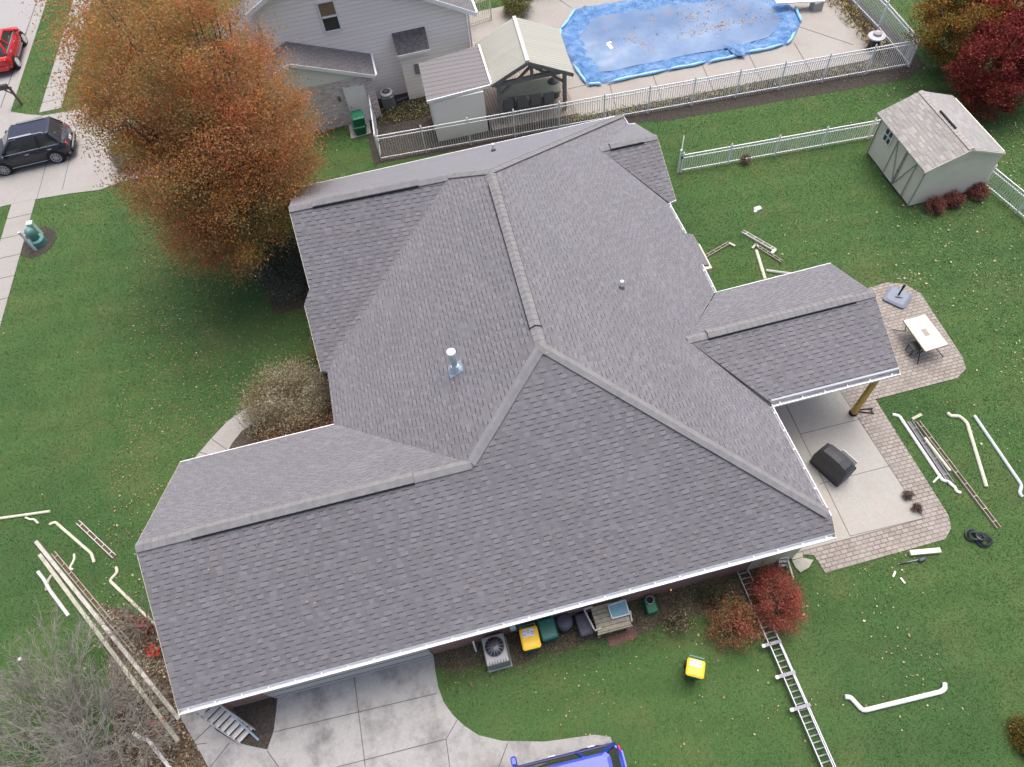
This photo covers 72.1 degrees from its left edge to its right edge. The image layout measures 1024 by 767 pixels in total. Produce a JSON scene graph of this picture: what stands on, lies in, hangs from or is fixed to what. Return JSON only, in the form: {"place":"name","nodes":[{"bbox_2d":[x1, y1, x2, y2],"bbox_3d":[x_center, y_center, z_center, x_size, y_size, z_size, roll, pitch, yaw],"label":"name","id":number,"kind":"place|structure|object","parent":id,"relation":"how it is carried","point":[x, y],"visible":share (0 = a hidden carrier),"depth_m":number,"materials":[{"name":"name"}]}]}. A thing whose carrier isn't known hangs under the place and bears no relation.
{"place":"outdoors","nodes":[
{"label":"outdoors","id":0,"kind":"place"},
{"bbox_2d":[0,199,34,325],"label":"sidewalk","id":1,"kind":"structure","parent":0,"point":[10,246],"depth_m":31.43,"materials":[{"name":"concrete"}]},
{"bbox_2d":[0,0,36,106],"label":"street","id":2,"kind":"structure","parent":0,"point":[12,14],"depth_m":41.71,"materials":[{"name":"concrete"}]},
{"bbox_2d":[0,27,27,71],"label":"parked car","id":3,"kind":"object","parent":2,"relation":"on","point":[13,44],"visible":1,"depth_m":38.44,"materials":[{"name":"red paint"}]},
{"bbox_2d":[1,0,45,111],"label":"kerb and gutter","id":4,"kind":"structure","parent":2,"relation":"on","point":[9,98],"depth_m":39.37,"materials":[{"name":"concrete"}]},
{"bbox_2d":[39,0,89,112],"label":"sidewalk","id":5,"kind":"structure","parent":0,"point":[45,106],"depth_m":37.80,"materials":[{"name":"concrete"}]},
{"bbox_2d":[0,87,190,206],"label":"neighbour driveway","id":6,"kind":"structure","parent":0,"point":[20,184],"depth_m":33.73,"materials":[{"name":"concrete"}]},
{"bbox_2d":[0,116,75,175],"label":"parked suv","id":7,"kind":"object","parent":6,"relation":"on","point":[28,142],"visible":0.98,"depth_m":33.38,"materials":[{"name":"black paint"}]},
{"bbox_2d":[181,655,611,766],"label":"driveway","id":8,"kind":"structure","parent":0,"point":[337,741],"depth_m":20.02,"materials":[{"name":"concrete"}]},
{"bbox_2d":[205,697,276,748],"bbox_3d":[-7.874,9.940,20.434,2.201,0.200,1.533,-10,58,-1],"label":"mulch bed","id":9,"kind":"object","parent":8,"relation":"on","point":[259,716],"visible":0.58,"depth_m":20.40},
{"bbox_2d":[195,704,255,744],"bbox_3d":[-7.985,9.436,19.629,1.001,1.747,0.530,36,68,23],"label":"step ladder","id":10,"kind":"object","parent":9,"relation":"on","point":[221,720],"visible":0.88,"depth_m":19.61,"materials":[{"name":"metal"}]},
{"bbox_2d":[510,742,626,766],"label":"parked suv","id":11,"kind":"object","parent":8,"relation":"on","point":[608,755],"visible":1,"depth_m":18.08,"materials":[{"name":"blue paint"}]},
{"bbox_2d":[0,0,1023,766],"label":"lawn","id":12,"kind":"structure","parent":0,"point":[208,376],"depth_m":24.76,"materials":[{"name":"green plant"}]},
{"bbox_2d":[0,510,50,519],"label":"downspout","id":13,"kind":"object","parent":12,"relation":"on","point":[25,514],"visible":1,"depth_m":24.35,"materials":[{"name":"beige metal"}]},
{"bbox_2d":[20,227,55,257],"bbox_3d":[-21.222,-6.278,31.506,1.695,0.200,1.885,-14,59,-4],"label":"mulch bed","id":14,"kind":"object","parent":12,"relation":"on","point":[51,240],"visible":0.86,"depth_m":31.27,"materials":[{"name":"brown soil"}]},
{"bbox_2d":[24,227,46,248],"bbox_3d":[-21.109,-6.501,31.001,0.680,0.900,0.680,-14,59,-4],"label":"utility pedestal","id":15,"kind":"object","parent":14,"relation":"on","point":[37,240],"visible":0.95,"depth_m":30.99,"materials":[{"name":"teal plastic"}]},
{"bbox_2d":[36,571,69,616],"bbox_3d":[-14.915,6.827,22.836,2.132,0.102,0.134,38,69,24],"label":"downspout","id":16,"kind":"object","parent":12,"relation":"on","point":[52,593],"visible":0.99,"depth_m":22.78,"materials":[{"name":"white metal"}]},
{"bbox_2d":[49,521,95,562],"bbox_3d":[-14.816,5.317,23.746,2.515,0.092,0.232,29,65,20],"label":"downspout","id":17,"kind":"object","parent":12,"relation":"on","point":[75,539],"visible":1,"depth_m":23.72,"materials":[{"name":"beige metal"}]},
{"bbox_2d":[0,596,164,766],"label":"bare tree","id":18,"kind":"object","parent":12,"relation":"on","point":[27,683],"visible":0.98,"depth_m":19.35,"materials":[{"name":"grey plant"}]},
{"bbox_2d":[51,551,136,650],"bbox_3d":[-13.500,6.954,22.614,4.915,0.096,0.136,34,67,23],"label":"old gutter","id":19,"kind":"object","parent":12,"relation":"on","point":[78,582],"visible":0.83,"depth_m":22.79,"materials":[{"name":"beige metal"}]},
{"bbox_2d":[76,520,116,558],"bbox_3d":[-14.022,5.247,23.698,2.107,0.096,0.136,31,66,21],"label":"old gutter","id":20,"kind":"object","parent":12,"relation":"on","point":[100,543],"visible":1,"depth_m":23.68,"materials":[{"name":"white metal"}]},
{"bbox_2d":[109,566,153,624],"bbox_3d":[-12.236,6.920,22.546,0.450,0.092,2.654,-42,64,-19],"label":"downspout","id":21,"kind":"object","parent":12,"relation":"on","point":[114,585],"visible":0.91,"depth_m":22.67,"materials":[{"name":"beige metal"}]},
{"bbox_2d":[97,603,207,766],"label":"leafy bed","id":22,"kind":"object","parent":12,"relation":"on","point":[196,754],"visible":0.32,"depth_m":20.85,"materials":[{"name":"brown plant"}]},
{"bbox_2d":[12,649,179,766],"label":"bare tree","id":23,"kind":"object","parent":22,"relation":"on","point":[146,721],"visible":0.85,"depth_m":19.57,"materials":[{"name":"grey plant"}]},
{"bbox_2d":[34,540,180,720],"bbox_3d":[-12.916,7.580,22.174,8.451,0.100,0.120,35,67,23],"label":"gutter length","id":24,"kind":"object","parent":22,"relation":"on","point":[68,581],"visible":0.96,"depth_m":22.20,"materials":[{"name":"white metal"}]},
{"bbox_2d":[38,553,180,742],"bbox_3d":[-12.699,8.021,21.887,8.421,0.100,0.120,36,68,23],"label":"gutter length","id":25,"kind":"object","parent":22,"relation":"on","point":[72,598],"visible":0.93,"depth_m":21.97,"materials":[{"name":"white metal"}]},
{"bbox_2d":[76,588,157,652],"bbox_3d":[-11.645,7.290,21.369,2.485,1.630,1.771,-37,63,-16],"label":"bare bush","id":26,"kind":"object","parent":22,"relation":"on","point":[129,623],"visible":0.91,"depth_m":21.29,"materials":[{"name":"brown plant"}]},
{"bbox_2d":[125,614,178,735],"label":"red leaves","id":27,"kind":"object","parent":22,"relation":"on","point":[157,652],"visible":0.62,"depth_m":21.51,"materials":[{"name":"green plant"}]},
{"bbox_2d":[8,0,350,293],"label":"maple tree","id":28,"kind":"object","parent":12,"relation":"on","point":[220,178],"visible":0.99,"depth_m":23.06,"materials":[{"name":"orange plant"}]},
{"bbox_2d":[108,196,313,543],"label":"fallen leaves","id":29,"kind":"object","parent":12,"relation":"on","point":[189,364],"visible":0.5,"depth_m":27.29,"materials":[{"name":"brown plant"}]},
{"bbox_2d":[195,382,302,457],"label":"front walk","id":30,"kind":"structure","parent":12,"relation":"on","point":[226,435],"depth_m":25.46,"materials":[{"name":"concrete"}]},
{"bbox_2d":[229,364,332,448],"bbox_3d":[-8.177,1.081,25.883,4.802,0.200,4.602,-14,59,-4],"label":"entry bed","id":31,"kind":"object","parent":12,"relation":"on","point":[239,441],"visible":0.12,"depth_m":25.42,"materials":[{"name":"soil"}]},
{"bbox_2d":[224,351,331,441],"bbox_3d":[-8.234,0.313,24.825,4.112,2.475,3.869,-14,59,-4],"label":"shrub","id":32,"kind":"object","parent":31,"relation":"on","point":[266,399],"visible":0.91,"depth_m":24.75,"materials":[{"name":"beige plant"}]},
{"bbox_2d":[240,396,333,443],"bbox_3d":[-7.500,1.494,24.456,4.419,1.768,2.400,-14,59,-4],"label":"shrub","id":33,"kind":"object","parent":31,"relation":"on","point":[287,433],"visible":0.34,"depth_m":24.63,"materials":[{"name":"brown plant"}]},
{"bbox_2d":[306,338,327,378],"bbox_3d":[-6.832,-1.247,26.236,1.757,1.479,2.420,-14,59,-4],"label":"shrub","id":34,"kind":"object","parent":31,"relation":"on","point":[313,353],"visible":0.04,"depth_m":26.03,"materials":[{"name":"green plant"}]},
{"bbox_2d":[260,235,308,314],"bbox_3d":[-9.167,-4.731,29.525,2.900,0.200,4.400,-14,59,-4],"label":"dirt patch","id":35,"kind":"object","parent":12,"relation":"on","point":[286,304],"visible":0.14,"depth_m":28.71,"materials":[{"name":"soil"}]},
{"bbox_2d":[245,219,308,308],"bbox_3d":[-9.285,-5.139,28.569,3.802,1.905,4.128,18,62,15],"label":"dark yew","id":36,"kind":"object","parent":35,"relation":"on","point":[272,279],"visible":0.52,"depth_m":28.53,"materials":[{"name":"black plant"}]},
{"bbox_2d":[217,0,477,136],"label":"house","id":37,"kind":"structure","parent":12,"relation":"on","point":[355,53],"depth_m":32.09,"materials":[{"name":"white"}]},
{"bbox_2d":[315,0,341,33],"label":"window","id":38,"kind":"structure","parent":37,"relation":"in","point":[327,10],"depth_m":30.96,"materials":[{"name":"white metal"}]},
{"bbox_2d":[344,85,371,120],"bbox_3d":[-7.249,-13.163,33.228,0.860,1.920,0.115,-14,59,-4],"label":"door","id":39,"kind":"structure","parent":37,"relation":"in","point":[356,97],"depth_m":33.00,"materials":[{"name":"metal"}]},
{"bbox_2d":[348,120,370,139],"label":"stoop slab","id":40,"kind":"structure","parent":12,"relation":"on","point":[353,133],"depth_m":33.60,"materials":[{"name":"concrete"}]},
{"bbox_2d":[350,109,366,132],"bbox_3d":[-7.214,-12.345,33.285,0.603,1.009,0.722,-14,59,-4],"label":"wheelie bin","id":41,"kind":"object","parent":40,"relation":"on","point":[357,117],"visible":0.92,"depth_m":32.87,"materials":[{"name":"green plastic"}]},
{"bbox_2d":[3,42,1023,764],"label":"fallen leaves","id":42,"kind":"object","parent":12,"relation":"on","point":[691,628],"visible":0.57,"depth_m":24.56,"materials":[{"name":"brown plant"}]},
{"bbox_2d":[135,114,900,716],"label":"house","id":43,"kind":"structure","parent":12,"relation":"on","point":[509,454],"depth_m":19.50,"materials":[{"name":"grey"}]},
{"bbox_2d":[263,649,432,697],"bbox_3d":[-4.733,8.121,19.912,4.750,2.200,0.061,-14,59,-4],"label":"garage door","id":44,"kind":"structure","parent":43,"relation":"in","point":[425,653],"depth_m":20.35,"materials":[{"name":"white metal"}]},
{"bbox_2d":[434,563,783,670],"bbox_3d":[3.062,7.171,21.207,10.900,0.200,1.150,-14,59,-4],"label":"soil strip","id":45,"kind":"object","parent":12,"relation":"on","point":[438,659],"visible":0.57,"depth_m":21.04,"materials":[{"name":"brown soil"}]},
{"bbox_2d":[481,633,512,671],"bbox_3d":[-0.459,7.814,20.485,0.720,0.928,0.860,-14,59,-4],"label":"air conditioner","id":46,"kind":"object","parent":45,"relation":"on","point":[496,652],"visible":1,"depth_m":20.17,"materials":[{"name":"grey metal"}]},
{"bbox_2d":[519,623,540,652],"bbox_3d":[0.541,7.486,20.520,0.549,1.041,0.708,-14,59,-4],"label":"yellow lidded bin","id":47,"kind":"object","parent":45,"relation":"on","point":[530,639],"visible":1,"depth_m":20.08,"materials":[{"name":"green plastic"}]},
{"bbox_2d":[537,615,557,642],"bbox_3d":[1.052,7.261,20.661,0.514,0.959,0.691,-14,59,-4],"label":"wheelie bin","id":48,"kind":"object","parent":45,"relation":"on","point":[548,631],"visible":0.92,"depth_m":20.25,"materials":[{"name":"green plastic"}]},
{"bbox_2d":[556,613,572,633],"bbox_3d":[1.550,7.111,20.782,0.504,0.835,0.499,-14,59,-4],"label":"trash can","id":49,"kind":"object","parent":45,"relation":"on","point":[564,622],"visible":1,"depth_m":20.46,"materials":[{"name":"grey plastic"}]},
{"bbox_2d":[573,610,593,636],"bbox_3d":[2.115,7.149,20.841,0.420,0.609,0.740,-16,59,-5],"label":"wheelie bin","id":50,"kind":"object","parent":45,"relation":"on","point":[583,624],"visible":0.84,"depth_m":20.56,"materials":[{"name":"grey plastic"}]},
{"bbox_2d":[583,599,632,638],"bbox_3d":[2.844,6.963,20.735,1.324,0.875,0.802,-14,59,-4],"label":"potting bench","id":51,"kind":"object","parent":45,"relation":"on","point":[627,624],"visible":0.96,"depth_m":20.37,"materials":[{"name":"grey wood"}]},
{"bbox_2d":[608,599,629,618],"bbox_3d":[3.102,6.568,20.443,0.567,0.045,0.444,-14,59,-4],"label":"glass frame","id":52,"kind":"object","parent":51,"relation":"on","point":[618,609],"visible":1,"depth_m":20.44,"materials":[{"name":"blue glass"}]},
{"bbox_2d":[439,562,803,722],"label":"litter","id":53,"kind":"object","parent":45,"relation":"on","point":[570,632],"visible":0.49,"depth_m":20.94,"materials":[{"name":"brown plant"}]},
{"bbox_2d":[607,628,637,646],"bbox_3d":[3.284,7.581,20.917,0.917,0.200,0.280,-17,59,-5],"label":"brick edging","id":54,"kind":"object","parent":45,"relation":"on","point":[621,637],"visible":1,"depth_m":20.83,"materials":[{"name":"brick"}]},
{"bbox_2d":[642,596,657,616],"bbox_3d":[4.138,6.643,21.025,0.340,0.501,0.479,-14,59,-4],"label":"green planter","id":55,"kind":"object","parent":45,"relation":"on","point":[650,606],"visible":1,"depth_m":20.88,"materials":[{"name":"plastic"}]},
{"bbox_2d":[696,582,729,607],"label":"bare shrub","id":56,"kind":"object","parent":45,"relation":"on","point":[714,594],"visible":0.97,"depth_m":20.84,"materials":[{"name":"brown plant"}]},
{"bbox_2d":[368,0,924,163],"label":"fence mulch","id":57,"kind":"object","parent":12,"relation":"on","point":[853,81],"visible":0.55,"depth_m":32.98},
{"bbox_2d":[380,88,395,110],"bbox_3d":[-6.029,-13.836,34.163,0.620,0.884,0.620,-14,59,-4],"label":"air conditioner","id":58,"kind":"object","parent":57,"relation":"on","point":[387,98],"visible":1,"depth_m":33.88,"materials":[{"name":"metal"}]},
{"bbox_2d":[379,96,430,124],"bbox_3d":[-4.101,-13.517,34.189,4.994,0.286,1.388,-14,59,-4],"label":"moss and ferns","id":59,"kind":"object","parent":57,"relation":"on","point":[403,109],"visible":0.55,"depth_m":34.08,"materials":[{"name":"green plant"}]},
{"bbox_2d":[418,44,491,141],"bbox_3d":[-2.496,-13.271,32.272,3.011,2.996,2.230,-14,59,-4],"label":"lean to shed","id":60,"kind":"object","parent":57,"relation":"on","point":[455,84],"visible":1,"depth_m":31.38,"materials":[{"name":"white metal"}]},
{"bbox_2d":[483,66,578,132],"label":"pavilion deck","id":61,"kind":"structure","parent":57,"relation":"on","point":[491,101],"depth_m":33.36,"materials":[{"name":"wood"}]},
{"bbox_2d":[475,16,573,123],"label":"pavilion","id":62,"kind":"structure","parent":61,"relation":"on","point":[512,46],"depth_m":31.52,"materials":[{"name":"grey metal"}]},
{"bbox_2d":[501,77,561,108],"bbox_3d":[0.823,-13.763,33.443,2.965,0.780,1.128,-6,58,2],"label":"dining table","id":63,"kind":"object","parent":61,"relation":"on","point":[529,88],"visible":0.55,"depth_m":33.03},
{"bbox_2d":[368,0,919,160],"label":"picket fence","id":64,"kind":"object","parent":57,"relation":"on","point":[376,135],"visible":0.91,"depth_m":32.33,"materials":[{"name":"white metal"}]},
{"bbox_2d":[562,60,882,123],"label":"ornamental grass","id":65,"kind":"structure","parent":57,"relation":"on","point":[617,108],"depth_m":32.99,"materials":[{"name":"beige plant"}]},
{"bbox_2d":[825,0,892,56],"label":"weeds","id":66,"kind":"object","parent":57,"relation":"on","point":[848,9],"visible":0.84,"depth_m":35.03,"materials":[{"name":"brown plant"}]},
{"bbox_2d":[466,0,884,115],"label":"pool deck","id":67,"kind":"structure","parent":12,"relation":"on","point":[827,20],"depth_m":34.31,"materials":[{"name":"concrete"}]},
{"bbox_2d":[497,0,537,18],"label":"green bush","id":68,"kind":"object","parent":67,"relation":"on","point":[514,5],"visible":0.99,"depth_m":37.26,"materials":[{"name":"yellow plant"}]},
{"bbox_2d":[560,0,801,85],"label":"pool","id":69,"kind":"structure","parent":67,"relation":"on","point":[595,59],"depth_m":35.67,"materials":[{"name":"plastic"}]},
{"bbox_2d":[588,0,774,61],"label":"leaves","id":70,"kind":"object","parent":69,"relation":"on","point":[695,25],"visible":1,"depth_m":35.92,"materials":[{"name":"brown plant"}]},
{"bbox_2d":[775,0,824,11],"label":"diving board","id":71,"kind":"object","parent":67,"relation":"on","point":[815,5],"visible":1,"depth_m":35.69,"materials":[{"name":"white plastic"}]},
{"bbox_2d":[867,30,885,50],"bbox_3d":[17.441,-16.495,33.742,0.800,0.880,0.788,-14,59,-4],"label":"pool pump","id":72,"kind":"object","parent":67,"relation":"on","point":[875,37],"visible":0.95,"depth_m":33.46,"materials":[{"name":"white plastic"}]},
{"bbox_2d":[657,600,695,637],"bbox_3d":[4.907,6.883,20.553,1.138,0.987,1.010,-38,63,-17],"label":"bare shrub","id":73,"kind":"object","parent":12,"relation":"on","point":[680,618],"visible":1,"depth_m":20.58,"materials":[{"name":"brown plant"}]},
{"bbox_2d":[684,655,704,680],"bbox_3d":[5.118,8.059,19.820,0.500,0.961,0.560,11,60,11],"label":"yellow lidded bin","id":74,"kind":"object","parent":12,"relation":"on","point":[694,669],"visible":1,"depth_m":19.43,"materials":[{"name":"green plastic"}]},
{"bbox_2d":[701,590,770,656],"bbox_3d":[6.460,6.851,20.190,1.987,1.410,1.839,1,59,6],"label":"burning bush","id":75,"kind":"object","parent":12,"relation":"on","point":[730,619],"visible":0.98,"depth_m":20.18,"materials":[{"name":"red plant"}]},
{"bbox_2d":[741,230,776,253],"bbox_3d":[9.894,-5.691,28.276,1.591,0.096,0.295,39,69,24],"label":"old gutter","id":76,"kind":"object","parent":12,"relation":"on","point":[760,241],"visible":1,"depth_m":28.28,"materials":[{"name":"white metal"}]},
{"bbox_2d":[745,561,811,639],"bbox_3d":[7.718,6.207,20.251,1.787,1.789,2.310,-14,59,-4],"label":"burning bush","id":77,"kind":"object","parent":12,"relation":"on","point":[770,580],"visible":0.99,"depth_m":20.20,"materials":[{"name":"red plant"}]},
{"bbox_2d":[737,569,835,766],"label":"extension ladder","id":78,"kind":"object","parent":12,"relation":"on","point":[806,705],"visible":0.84,"depth_m":19.66,"materials":[{"name":"metal"}]},
{"bbox_2d":[792,557,812,571],"bbox_3d":[8.960,5.542,21.558,0.624,0.060,0.409,-14,59,-4],"label":"flagstone","id":79,"kind":"object","parent":12,"relation":"on","point":[801,564],"visible":1,"depth_m":21.54,"materials":[{"name":"beige stone"}]},
{"bbox_2d":[746,386,921,550],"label":"patio slab","id":80,"kind":"structure","parent":12,"relation":"on","point":[869,500],"depth_m":22.96,"materials":[{"name":"concrete"}]},
{"bbox_2d":[809,443,857,486],"bbox_3d":[10.413,2.506,22.627,0.796,1.080,1.160,-34,62,-15],"label":"covered grill","id":81,"kind":"object","parent":80,"relation":"on","point":[833,465],"visible":1,"depth_m":22.35,"materials":[{"name":"grey fabric"}]},
{"bbox_2d":[786,392,922,535],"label":"patio joints","id":82,"kind":"object","parent":80,"relation":"on","point":[855,474],"visible":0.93,"depth_m":22.94,"materials":[{"name":"grey concrete"}]},
{"bbox_2d":[680,117,1023,217],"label":"picket fence","id":83,"kind":"object","parent":12,"relation":"on","point":[874,122],"visible":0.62,"depth_m":30.15,"materials":[{"name":"white metal"}]},
{"bbox_2d":[844,682,947,711],"bbox_3d":[10.687,8.694,19.431,2.859,0.120,0.505,-7,58,1],"label":"downspout","id":84,"kind":"object","parent":12,"relation":"on","point":[854,701],"visible":1,"depth_m":19.36,"materials":[{"name":"white plastic"}]},
{"bbox_2d":[892,413,954,487],"bbox_3d":[13.520,2.168,23.198,0.282,0.102,2.966,-20,59,-7],"label":"downspout","id":85,"kind":"object","parent":12,"relation":"on","point":[934,468],"visible":1,"depth_m":23.13,"materials":[{"name":"white plastic"}]},
{"bbox_2d":[908,547,940,555],"bbox_3d":[12.581,5.129,21.425,0.912,0.120,0.150,-6,58,1],"label":"gutter piece","id":86,"kind":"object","parent":12,"relation":"on","point":[927,551],"depth_m":21.38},
{"bbox_2d":[906,420,953,483],"bbox_3d":[13.730,2.227,23.123,0.187,0.096,2.358,-16,59,-5],"label":"old gutter","id":87,"kind":"object","parent":12,"relation":"on","point":[935,460],"visible":1,"depth_m":23.10,"materials":[{"name":"grey metal"}]},
{"bbox_2d":[923,195,947,215],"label":"round shrub","id":88,"kind":"object","parent":12,"relation":"on","point":[939,203],"visible":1,"depth_m":28.18,"materials":[{"name":"red plant"}]},
{"bbox_2d":[866,90,1005,205],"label":"garden shed","id":89,"kind":"structure","parent":12,"relation":"on","point":[924,146],"depth_m":27.89,"materials":[{"name":"grey wood"}]},
{"bbox_2d":[882,128,893,146],"bbox_3d":[15.429,-10.127,28.816,0.059,0.680,0.520,-14,59,-4],"label":"window","id":90,"kind":"structure","parent":89,"relation":"in","point":[887,138],"depth_m":28.85,"materials":[{"name":"white glass"}]},
{"bbox_2d":[882,141,907,182],"bbox_3d":[15.686,-9.094,28.753,0.072,1.825,0.749,-14,59,-4],"label":"door","id":91,"kind":"structure","parent":89,"relation":"in","point":[898,154],"depth_m":28.79,"materials":[{"name":"grey wood"}]},
{"bbox_2d":[891,153,917,195],"bbox_3d":[15.863,-8.477,28.362,0.072,1.825,0.749,-14,59,-4],"label":"door","id":92,"kind":"structure","parent":89,"relation":"in","point":[908,167],"depth_m":28.41,"materials":[{"name":"grey wood"}]},
{"bbox_2d":[911,413,1000,528],"bbox_3d":[14.394,2.745,22.749,0.396,0.096,4.218,-19,59,-7],"label":"old gutter","id":93,"kind":"object","parent":12,"relation":"on","point":[965,484],"visible":1,"depth_m":22.64,"materials":[{"name":"metal"}]},
{"bbox_2d":[944,189,968,209],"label":"round shrub","id":94,"kind":"object","parent":12,"relation":"on","point":[953,198],"visible":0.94,"depth_m":28.28,"materials":[{"name":"red plant"}]},
{"bbox_2d":[896,0,1021,70],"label":"tree","id":95,"kind":"object","parent":12,"relation":"on","point":[946,20],"visible":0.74,"depth_m":30.62,"materials":[{"name":"orange plant"}]},
{"bbox_2d":[946,412,988,486],"bbox_3d":[15.141,2.102,23.097,0.548,0.111,2.755,-9,58,0],"label":"downspout","id":96,"kind":"object","parent":12,"relation":"on","point":[975,450],"visible":1,"depth_m":23.09,"materials":[{"name":"beige metal"}]},
{"bbox_2d":[964,178,991,201],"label":"round shrub","id":97,"kind":"object","parent":12,"relation":"on","point":[980,188],"visible":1,"depth_m":28.42,"materials":[{"name":"red plant"}]},
{"bbox_2d":[964,529,992,546],"bbox_3d":[14.268,4.711,21.487,0.765,0.265,0.440,23,63,18],"label":"hose coil","id":98,"kind":"object","parent":12,"relation":"on","point":[979,536],"visible":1,"depth_m":21.45,"materials":[{"name":"black rubber"}]},
{"bbox_2d":[937,5,1023,123],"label":"tree","id":99,"kind":"object","parent":12,"relation":"on","point":[996,79],"visible":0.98,"depth_m":29.51,"materials":[{"name":"red plant"}]},
{"bbox_2d":[951,0,1023,66],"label":"tree","id":100,"kind":"object","parent":12,"relation":"on","point":[999,2],"visible":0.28,"depth_m":29.75,"materials":[{"name":"red plant"}]},
{"bbox_2d":[973,415,1023,497],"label":"downspout","id":101,"kind":"object","parent":12,"relation":"on","point":[1003,458],"visible":1,"depth_m":22.83,"materials":[{"name":"grey metal"}]},
{"bbox_2d":[1003,711,1023,756],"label":"corner bush","id":102,"kind":"object","parent":12,"relation":"on","point":[1018,724],"visible":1,"depth_m":18.65,"materials":[{"name":"orange plant"}]},
{"bbox_2d":[797,282,965,572],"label":"paver patio","id":103,"kind":"structure","parent":0,"point":[932,367],"depth_m":23.56,"materials":[{"name":"beige brick"}]},
{"bbox_2d":[883,284,911,308],"bbox_3d":[14.428,-3.393,26.102,0.840,0.685,0.840,33,67,22],"label":"umbrella base","id":104,"kind":"object","parent":103,"relation":"on","point":[895,296],"visible":1,"depth_m":26.25,"materials":[{"name":"grey plastic"}]},
{"bbox_2d":[893,314,948,363],"bbox_3d":[14.572,-1.629,25.013,1.074,0.688,1.647,-14,59,-4],"label":"tile table","id":105,"kind":"object","parent":103,"relation":"on","point":[925,332],"visible":1,"depth_m":24.72,"materials":[{"name":"beige metal"}]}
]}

